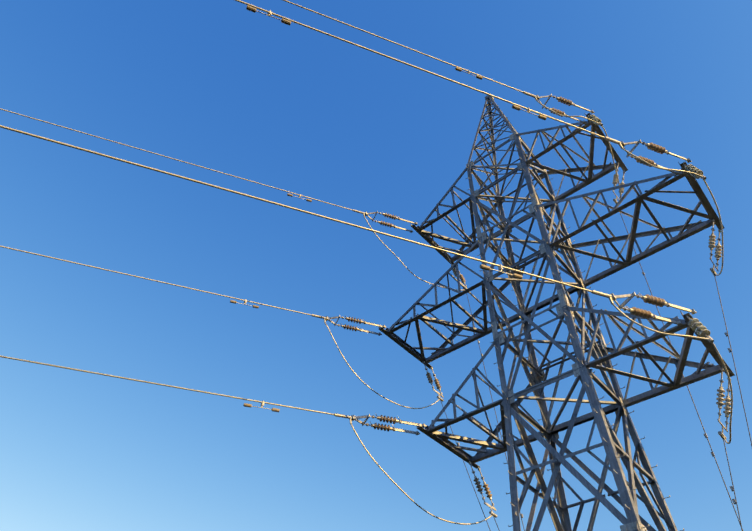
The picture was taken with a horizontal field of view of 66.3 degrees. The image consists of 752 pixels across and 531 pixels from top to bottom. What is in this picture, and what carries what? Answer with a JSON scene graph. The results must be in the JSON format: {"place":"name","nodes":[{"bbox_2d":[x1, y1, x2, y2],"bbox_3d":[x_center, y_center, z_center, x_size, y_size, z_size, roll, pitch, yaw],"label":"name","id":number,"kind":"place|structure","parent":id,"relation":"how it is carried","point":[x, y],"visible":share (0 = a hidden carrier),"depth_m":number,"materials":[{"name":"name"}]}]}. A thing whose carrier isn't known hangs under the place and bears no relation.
{"place":"outdoors","nodes":[
{"label":"outdoors","id":0,"kind":"place"},
{"bbox_2d":[0,0,751,530],"label":"sky","id":1,"kind":"structure","parent":0,"point":[224,86],"materials":[{"name":"blue"}]},
{"label":"ground","id":2,"kind":"structure","parent":0,"visible":0},
{"bbox_2d":[0,0,751,530],"bbox_3d":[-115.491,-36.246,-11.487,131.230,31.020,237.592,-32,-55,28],"label":"tower","id":3,"kind":"structure","parent":2,"relation":"on","point":[620,404],"depth_m":18.25,"materials":[{"name":"metal"}]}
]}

